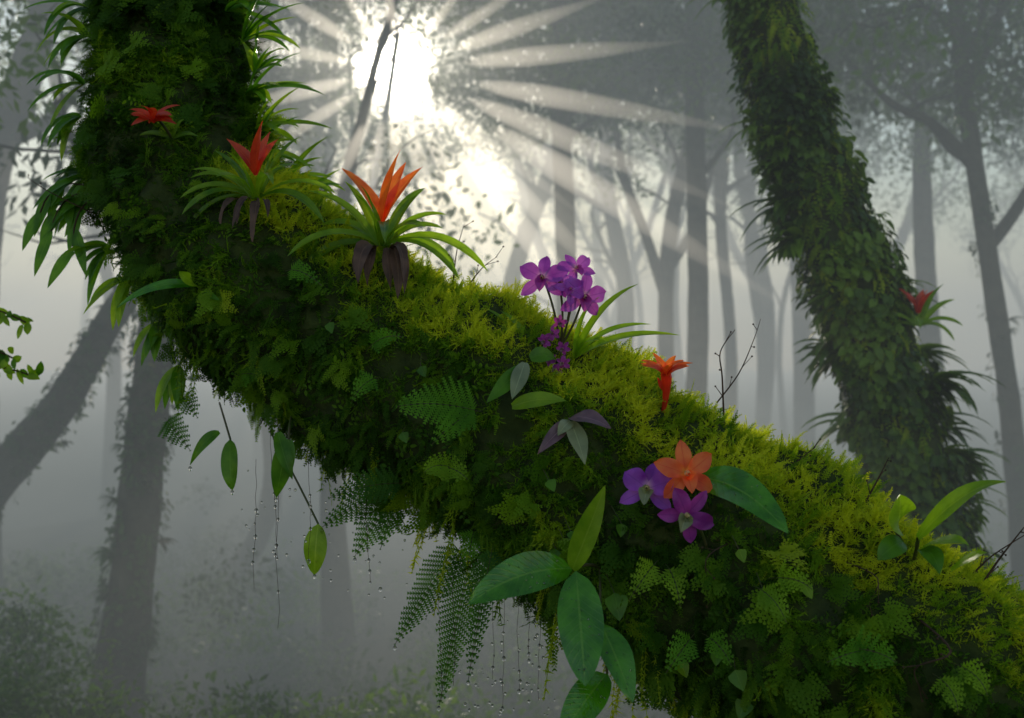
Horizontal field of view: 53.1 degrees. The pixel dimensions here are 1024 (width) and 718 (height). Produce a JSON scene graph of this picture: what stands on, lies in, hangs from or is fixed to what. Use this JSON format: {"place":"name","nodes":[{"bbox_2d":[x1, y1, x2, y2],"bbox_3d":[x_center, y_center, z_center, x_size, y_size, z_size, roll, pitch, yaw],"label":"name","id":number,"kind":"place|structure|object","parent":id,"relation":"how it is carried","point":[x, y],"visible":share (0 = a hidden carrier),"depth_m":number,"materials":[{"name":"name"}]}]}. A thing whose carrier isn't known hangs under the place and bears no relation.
{"place":"outdoors","nodes":[
{"label":"outdoors","id":0,"kind":"place"},
{"bbox_2d":[0,308,43,383],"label":"leafy twig","id":1,"kind":"object","parent":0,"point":[30,374],"visible":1,"depth_m":3.40,"materials":[{"name":"green plant"}]},
{"bbox_2d":[0,371,1023,717],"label":"ground","id":2,"kind":"structure","parent":0,"point":[56,505],"depth_m":18.37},
{"bbox_2d":[0,0,92,616],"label":"forest tree","id":3,"kind":"object","parent":2,"relation":"on","point":[10,119],"visible":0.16,"depth_m":11.88,"materials":[{"name":"grey plant"}]},
{"bbox_2d":[0,574,124,717],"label":"shrub","id":4,"kind":"object","parent":2,"relation":"on","point":[23,631],"visible":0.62,"depth_m":7.09,"materials":[{"name":"green plant"}]},
{"bbox_2d":[0,630,164,717],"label":"shrub","id":5,"kind":"object","parent":2,"relation":"on","point":[8,693],"visible":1,"depth_m":6.05,"materials":[{"name":"green plant"}]},
{"bbox_2d":[0,78,323,717],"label":"forest tree","id":6,"kind":"object","parent":2,"relation":"on","point":[126,591],"visible":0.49,"depth_m":7.86,"materials":[{"name":"grey plant"}]},
{"bbox_2d":[0,0,403,581],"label":"forest tree","id":7,"kind":"object","parent":2,"relation":"on","point":[265,521],"visible":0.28,"depth_m":13.87,"materials":[{"name":"grey plant"}]},
{"bbox_2d":[147,669,344,717],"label":"shrub","id":8,"kind":"object","parent":2,"relation":"on","point":[246,709],"visible":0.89,"depth_m":6.43,"materials":[{"name":"green leaf"},{"name":"twig"}]},
{"bbox_2d":[0,0,520,525],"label":"forest tree","id":9,"kind":"object","parent":2,"relation":"on","point":[28,444],"visible":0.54,"depth_m":8.87,"materials":[{"name":"grey plant"}]},
{"bbox_2d":[282,0,501,658],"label":"forest tree","id":10,"kind":"object","parent":2,"relation":"on","point":[337,612],"visible":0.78,"depth_m":10.88,"materials":[{"name":"grey plant"}]},
{"bbox_2d":[0,476,1010,717],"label":"undergrowth","id":11,"kind":"object","parent":2,"relation":"on","point":[23,574],"visible":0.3,"depth_m":10.12,"materials":[{"name":"green plant"}]},
{"bbox_2d":[0,0,1023,524],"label":"distant forest","id":12,"kind":"object","parent":2,"relation":"on","point":[534,198],"visible":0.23,"depth_m":22.35,"materials":[{"name":"grey plant"}]},
{"bbox_2d":[48,0,1023,717],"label":"moss covered tree","id":13,"kind":"object","parent":2,"relation":"on","point":[190,64],"visible":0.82,"depth_m":2.49,"materials":[{"name":"green plant"}]},
{"bbox_2d":[22,0,87,44],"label":"strap leaf epiphyte","id":14,"kind":"object","parent":13,"relation":"attached to","point":[61,21],"visible":0.98,"depth_m":2.99,"materials":[{"name":"green plant"}]},
{"bbox_2d":[27,69,85,125],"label":"strap leaf epiphyte","id":15,"kind":"object","parent":13,"relation":"attached to","point":[80,81],"visible":1,"depth_m":2.99,"materials":[{"name":"green plant"}]},
{"bbox_2d":[22,183,93,287],"bbox_3d":[-1.296,-0.358,2.948,0.215,0.311,0.058,0,0,-15],"label":"strap leaf epiphyte","id":16,"kind":"object","parent":13,"relation":"attached to","point":[72,219],"visible":0.89,"depth_m":2.95,"materials":[{"name":"green plant"}]},
{"bbox_2d":[33,167,84,233],"bbox_3d":[-1.314,-0.464,2.993,0.164,0.208,0.120,0,0,-28],"label":"strap leaf epiphyte","id":17,"kind":"object","parent":13,"relation":"attached to","point":[58,187],"visible":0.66,"depth_m":2.98,"materials":[{"name":"green plant"}]},
{"bbox_2d":[26,174,91,212],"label":"twig","id":18,"kind":"object","parent":13,"relation":"on","point":[59,196],"visible":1,"depth_m":2.91,"materials":[{"name":"brown wood"}]},
{"bbox_2d":[41,112,81,160],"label":"strap leaf epiphyte","id":19,"kind":"object","parent":13,"relation":"attached to","point":[67,121],"visible":1,"depth_m":3.00,"materials":[{"name":"green plant"}]},
{"bbox_2d":[36,12,87,66],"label":"strap leaf epiphyte","id":20,"kind":"object","parent":13,"relation":"attached to","point":[66,45],"visible":0.84,"depth_m":3.00,"materials":[{"name":"green plant"}]},
{"bbox_2d":[47,194,91,230],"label":"strap leaf epiphyte","id":21,"kind":"object","parent":13,"relation":"attached to","point":[60,217],"visible":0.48,"depth_m":2.96,"materials":[{"name":"green plant"}]},
{"bbox_2d":[62,240,110,304],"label":"strap leaf epiphyte","id":22,"kind":"object","parent":13,"relation":"attached to","point":[94,267],"visible":0.73,"depth_m":3.00,"materials":[{"name":"green plant"}]},
{"bbox_2d":[84,276,129,329],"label":"strap leaf epiphyte","id":23,"kind":"object","parent":13,"relation":"attached to","point":[120,295],"visible":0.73,"depth_m":2.98,"materials":[{"name":"green plant"}]},
{"bbox_2d":[133,322,162,365],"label":"strap leaf epiphyte","id":24,"kind":"object","parent":13,"relation":"attached to","point":[152,343],"visible":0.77,"depth_m":3.00,"materials":[{"name":"green plant"}]},
{"bbox_2d":[130,105,196,140],"bbox_3d":[-0.945,-0.645,2.758,0.162,0.076,0.181,0,0,0],"label":"bromeliad","id":25,"kind":"object","parent":13,"relation":"on","point":[152,115],"visible":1,"depth_m":2.74,"materials":[{"name":"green plant"}]},
{"bbox_2d":[117,271,218,310],"bbox_3d":[-0.873,-0.160,2.651,0.260,0.129,0.104,0,0,0],"label":"long leaf plant","id":26,"kind":"object","parent":13,"relation":"on","point":[185,280],"visible":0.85,"depth_m":2.64,"materials":[{"name":"green plant"}]},
{"bbox_2d":[155,366,185,411],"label":"strap leaf epiphyte","id":27,"kind":"object","parent":13,"relation":"attached to","point":[167,385],"visible":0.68,"depth_m":3.01,"materials":[{"name":"green plant"}]},
{"bbox_2d":[158,388,199,450],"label":"fern","id":28,"kind":"object","parent":13,"relation":"attached to","point":[171,421],"visible":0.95,"depth_m":2.97,"materials":[{"name":"green plant"}]},
{"bbox_2d":[235,360,270,386],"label":"fern","id":29,"kind":"object","parent":13,"relation":"attached to","point":[247,377],"visible":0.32,"depth_m":2.72,"materials":[{"name":"green plant"}]},
{"bbox_2d":[225,0,288,32],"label":"strap leaf epiphyte","id":30,"kind":"object","parent":13,"relation":"attached to","point":[230,6],"visible":0.85,"depth_m":3.02,"materials":[{"name":"green plant"}]},
{"bbox_2d":[180,120,335,241],"bbox_3d":[-0.651,-0.457,2.635,0.392,0.318,0.354,0,0,-16],"label":"bromeliad","id":31,"kind":"object","parent":13,"relation":"attached to","point":[253,159],"visible":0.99,"depth_m":2.67,"materials":[{"name":"green plant"}]},
{"bbox_2d":[190,402,326,573],"bbox_3d":[-0.733,0.341,2.760,0.274,0.432,0.509,0,0,-35],"label":"hanging leaf plant","id":32,"kind":"object","parent":13,"relation":"attached to","point":[282,465],"visible":0.97,"depth_m":2.63,"materials":[{"name":"green plant"}]},
{"bbox_2d":[239,24,287,73],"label":"strap leaf epiphyte","id":33,"kind":"object","parent":13,"relation":"attached to","point":[252,57],"visible":0.93,"depth_m":3.00,"materials":[{"name":"green plant"}]},
{"bbox_2d":[240,0,300,49],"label":"strap leaf epiphyte","id":34,"kind":"object","parent":13,"relation":"attached to","point":[248,33],"visible":0.94,"depth_m":2.99,"materials":[{"name":"green plant"}]},
{"bbox_2d":[254,101,311,173],"bbox_3d":[-0.677,-0.607,2.983,0.187,0.278,0.140,0,0,-13],"label":"strap leaf epiphyte","id":35,"kind":"object","parent":13,"relation":"attached to","point":[289,155],"visible":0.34,"depth_m":3.00,"materials":[{"name":"green plant"}]},
{"bbox_2d":[246,46,323,103],"bbox_3d":[-0.665,-0.808,2.981,0.184,0.175,0.199,0,0,-35],"label":"strap leaf epiphyte","id":36,"kind":"object","parent":13,"relation":"attached to","point":[261,91],"visible":1,"depth_m":2.98,"materials":[{"name":"green plant"}]},
{"bbox_2d":[255,88,331,143],"bbox_3d":[-0.642,-0.710,2.956,0.235,0.175,0.140,0,0,0],"label":"strap leaf epiphyte","id":37,"kind":"object","parent":13,"relation":"attached to","point":[269,125],"visible":0.78,"depth_m":3.00,"materials":[{"name":"green plant"}]},
{"bbox_2d":[289,137,344,193],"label":"strap leaf epiphyte","id":38,"kind":"object","parent":13,"relation":"attached to","point":[304,154],"visible":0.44,"depth_m":3.02,"materials":[{"name":"green plant"}]},
{"bbox_2d":[313,169,340,197],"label":"strap leaf epiphyte","id":39,"kind":"object","parent":13,"relation":"attached to","point":[330,174],"visible":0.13,"depth_m":3.02,"materials":[{"name":"green plant"}]},
{"bbox_2d":[286,260,402,403],"bbox_3d":[-0.438,-0.074,2.517,0.374,0.363,0.093,0,0,27],"label":"fern","id":40,"kind":"object","parent":13,"relation":"attached to","point":[372,342],"visible":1,"depth_m":2.47,"materials":[{"name":"green plant"}]},
{"bbox_2d":[321,464,412,557],"bbox_3d":[-0.367,0.399,2.669,0.241,0.268,0.244,0,0,-16],"label":"fern","id":41,"kind":"object","parent":13,"relation":"attached to","point":[385,527],"visible":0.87,"depth_m":2.73,"materials":[{"name":"green plant"}]},
{"bbox_2d":[288,151,487,298],"bbox_3d":[-0.333,-0.347,2.695,0.480,0.390,0.416,0,0,33],"label":"bromeliad","id":42,"kind":"object","parent":13,"relation":"attached to","point":[375,228],"visible":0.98,"depth_m":2.68,"materials":[{"name":"green plant"}]},
{"bbox_2d":[396,376,485,445],"bbox_3d":[-0.154,0.118,2.330,0.216,0.160,0.058,0,0,-22],"label":"fern","id":43,"kind":"object","parent":13,"relation":"attached to","point":[461,416],"visible":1,"depth_m":2.33,"materials":[{"name":"green plant"}]},
{"bbox_2d":[423,451,468,481],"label":"fern","id":44,"kind":"object","parent":13,"relation":"attached to","point":[443,469],"visible":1,"depth_m":2.38,"materials":[{"name":"green plant"}]},
{"bbox_2d":[394,544,502,704],"bbox_3d":[-0.105,0.674,2.587,0.230,0.470,0.384,0,0,-35],"label":"fern","id":45,"kind":"object","parent":13,"relation":"attached to","point":[475,573],"visible":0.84,"depth_m":2.67,"materials":[{"name":"green plant"}]},
{"bbox_2d":[448,220,473,278],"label":"twig","id":46,"kind":"object","parent":13,"relation":"on","point":[457,249],"visible":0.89,"depth_m":2.75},
{"bbox_2d":[456,529,491,564],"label":"fern","id":47,"kind":"object","parent":13,"relation":"attached to","point":[469,537],"visible":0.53,"depth_m":2.51,"materials":[{"name":"green plant"}]},
{"bbox_2d":[188,430,776,717],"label":"water drops","id":48,"kind":"object","parent":13,"relation":"attached to","point":[441,674],"visible":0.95,"depth_m":2.62,"materials":[{"name":"white"}]},
{"bbox_2d":[468,246,503,284],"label":"twig","id":49,"kind":"object","parent":13,"relation":"on","point":[485,265],"visible":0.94,"depth_m":2.73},
{"bbox_2d":[486,346,565,409],"bbox_3d":[0.033,0.043,2.389,0.183,0.147,0.152,0,0,0],"label":"broadleaf epiphyte","id":50,"kind":"object","parent":13,"relation":"attached to","point":[513,380],"visible":1,"depth_m":2.37,"materials":[{"name":"green plant"}]},
{"bbox_2d":[468,486,635,717],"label":"broadleaf epiphyte","id":51,"kind":"object","parent":13,"relation":"attached to","point":[582,591],"visible":1,"depth_m":2.10,"materials":[{"name":"green plant"}]},
{"bbox_2d":[325,312,812,717],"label":"creeping vine","id":52,"kind":"object","parent":13,"relation":"attached to","point":[737,678],"visible":0.72,"depth_m":2.22,"materials":[{"name":"green plant"}]},
{"bbox_2d":[537,409,610,463],"bbox_3d":[0.143,0.173,2.285,0.160,0.120,0.068,0,0,19],"label":"pale epiphyte","id":53,"kind":"object","parent":13,"relation":"attached to","point":[574,431],"visible":1,"depth_m":2.28,"materials":[{"name":"purple plant"}]},
{"bbox_2d":[484,254,676,373],"bbox_3d":[0.158,-0.106,2.503,0.509,0.306,0.108,0,0,22],"label":"purple orchid","id":54,"kind":"object","parent":13,"relation":"on","point":[556,279],"visible":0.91,"depth_m":2.50,"materials":[{"name":"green plant"}]},
{"bbox_2d":[619,463,673,522],"bbox_3d":[0.316,0.297,2.201,0.147,0.151,0.096,0,0,-33],"label":"purple orchid","id":55,"kind":"object","parent":13,"relation":"on","point":[652,481],"visible":0.96,"depth_m":2.19,"materials":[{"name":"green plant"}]},
{"bbox_2d":[628,556,687,607],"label":"fern","id":56,"kind":"object","parent":13,"relation":"attached to","point":[676,584],"visible":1,"depth_m":2.16,"materials":[{"name":"green plant"}]},
{"bbox_2d":[641,353,690,412],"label":"orange torch flower","id":57,"kind":"object","parent":13,"relation":"on","point":[668,367],"visible":1,"depth_m":2.41,"materials":[{"name":"orange plant"}]},
{"bbox_2d":[654,440,712,509],"bbox_3d":[0.383,0.254,2.180,0.177,0.165,0.064,0,0,-39],"label":"orange orchid","id":58,"kind":"object","parent":13,"relation":"on","point":[684,469],"visible":0.96,"depth_m":2.16,"materials":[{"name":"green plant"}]},
{"bbox_2d":[657,488,713,547],"bbox_3d":[0.382,0.343,2.161,0.152,0.152,0.061,0,0,-36],"label":"magenta orchid","id":59,"kind":"object","parent":13,"relation":"on","point":[687,514],"visible":1,"depth_m":2.14,"materials":[{"name":"purple plant"}]},
{"bbox_2d":[665,629,733,673],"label":"fern","id":60,"kind":"object","parent":13,"relation":"attached to","point":[689,643],"visible":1,"depth_m":2.16,"materials":[{"name":"green plant"}]},
{"bbox_2d":[701,542,731,607],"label":"twig","id":61,"kind":"object","parent":13,"relation":"attached to","point":[707,558],"visible":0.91,"depth_m":2.15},
{"bbox_2d":[714,330,734,424],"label":"twig","id":62,"kind":"object","parent":13,"relation":"on","point":[720,369],"visible":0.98,"depth_m":2.49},
{"bbox_2d":[717,319,760,402],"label":"twig","id":63,"kind":"object","parent":13,"relation":"on","point":[744,363],"visible":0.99,"depth_m":2.48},
{"bbox_2d":[702,465,787,532],"bbox_3d":[0.469,0.290,2.149,0.060,0.120,0.263,0,0,-39],"label":"broadleaf epiphyte","id":64,"kind":"object","parent":13,"relation":"attached to","point":[736,482],"visible":0.86,"depth_m":2.13,"materials":[{"name":"green plant"}]},
{"bbox_2d":[753,560,812,623],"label":"fern","id":65,"kind":"object","parent":13,"relation":"attached to","point":[773,595],"visible":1,"depth_m":2.09,"materials":[{"name":"green plant"}]},
{"bbox_2d":[792,438,820,464],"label":"twig","id":66,"kind":"object","parent":13,"relation":"on","point":[807,452],"visible":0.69,"depth_m":2.41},
{"bbox_2d":[843,560,879,615],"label":"twig","id":67,"kind":"object","parent":13,"relation":"on","point":[878,602],"visible":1,"depth_m":2.14,"materials":[{"name":"brown wood"}]},
{"bbox_2d":[826,625,897,671],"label":"fern","id":68,"kind":"object","parent":13,"relation":"attached to","point":[857,650],"visible":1,"depth_m":2.02,"materials":[{"name":"green plant"}]},
{"bbox_2d":[866,458,891,500],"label":"twig","id":69,"kind":"object","parent":13,"relation":"on","point":[870,492],"visible":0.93,"depth_m":2.35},
{"bbox_2d":[902,615,951,705],"bbox_3d":[0.841,0.616,2.058,0.086,0.165,0.156,0,0,29],"label":"twig","id":70,"kind":"object","parent":13,"relation":"on","point":[939,636],"visible":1,"depth_m":2.03,"materials":[{"name":"brown wood"}]},
{"bbox_2d":[877,480,1005,573],"bbox_3d":[0.855,0.356,2.118,0.152,0.232,0.269,0,0,-20],"label":"upright leaf plant","id":71,"kind":"object","parent":13,"relation":"on","point":[891,546],"visible":0.98,"depth_m":2.12,"materials":[{"name":"green plant"}]},
{"bbox_2d":[929,658,990,714],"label":"fern","id":72,"kind":"object","parent":13,"relation":"attached to","point":[952,687],"visible":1,"depth_m":1.98,"materials":[{"name":"green plant"}]},
{"bbox_2d":[973,535,1023,572],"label":"twig","id":73,"kind":"object","parent":13,"relation":"on","point":[986,560],"visible":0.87,"depth_m":2.23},
{"bbox_2d":[984,527,1023,580],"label":"twig","id":74,"kind":"object","parent":13,"relation":"on","point":[992,569],"visible":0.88,"depth_m":2.22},
{"bbox_2d":[381,0,726,327],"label":"forest tree","id":75,"kind":"object","parent":2,"relation":"on","point":[560,112],"visible":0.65,"depth_m":13.80,"materials":[{"name":"grey plant"}]},
{"bbox_2d":[455,0,838,390],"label":"forest tree","id":76,"kind":"object","parent":2,"relation":"on","point":[663,267],"visible":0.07,"depth_m":15.92,"materials":[{"name":"grey plant"}]},
{"bbox_2d":[537,0,893,406],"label":"forest tree","id":77,"kind":"object","parent":2,"relation":"on","point":[696,66],"visible":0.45,"depth_m":12.88,"materials":[{"name":"grey plant"}]},
{"bbox_2d":[573,2,888,422],"bbox_3d":[3.744,-2.321,17.726,5.827,11.262,4.539,0,0,0],"label":"forest tree","id":78,"kind":"object","parent":2,"relation":"on","point":[721,191],"visible":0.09,"depth_m":17.90,"materials":[{"name":"grey plant"}]},
{"bbox_2d":[628,4,906,441],"bbox_3d":[5.372,-2.354,21.953,4.595,11.324,5.543,0,0,-45],"label":"forest tree","id":79,"kind":"object","parent":2,"relation":"on","point":[762,415],"visible":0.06,"depth_m":21.89,"materials":[{"name":"grey plant"}]},
{"bbox_2d":[686,0,1011,581],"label":"vine covered tree","id":80,"kind":"object","parent":2,"relation":"on","point":[894,406],"visible":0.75,"depth_m":4.85,"materials":[{"name":"green plant"}]},
{"bbox_2d":[874,285,962,340],"bbox_3d":[1.888,-0.215,4.809,0.365,0.258,0.378,0,0,-34],"label":"bromeliad","id":81,"kind":"object","parent":80,"relation":"attached to","point":[923,310],"visible":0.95,"depth_m":4.79,"materials":[{"name":"green plant"}]},
{"bbox_2d":[708,0,1023,590],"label":"forest tree","id":82,"kind":"object","parent":2,"relation":"on","point":[967,77],"visible":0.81,"depth_m":9.93,"materials":[{"name":"grey plant"}]},
{"bbox_2d":[819,0,1023,459],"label":"forest tree","id":83,"kind":"object","parent":2,"relation":"on","point":[922,168],"visible":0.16,"depth_m":14.88,"materials":[{"name":"grey plant"}]},
{"bbox_2d":[0,0,1023,371],"label":"sky","id":84,"kind":"structure","parent":0,"point":[55,310],"materials":[{"name":"white"}]}
]}

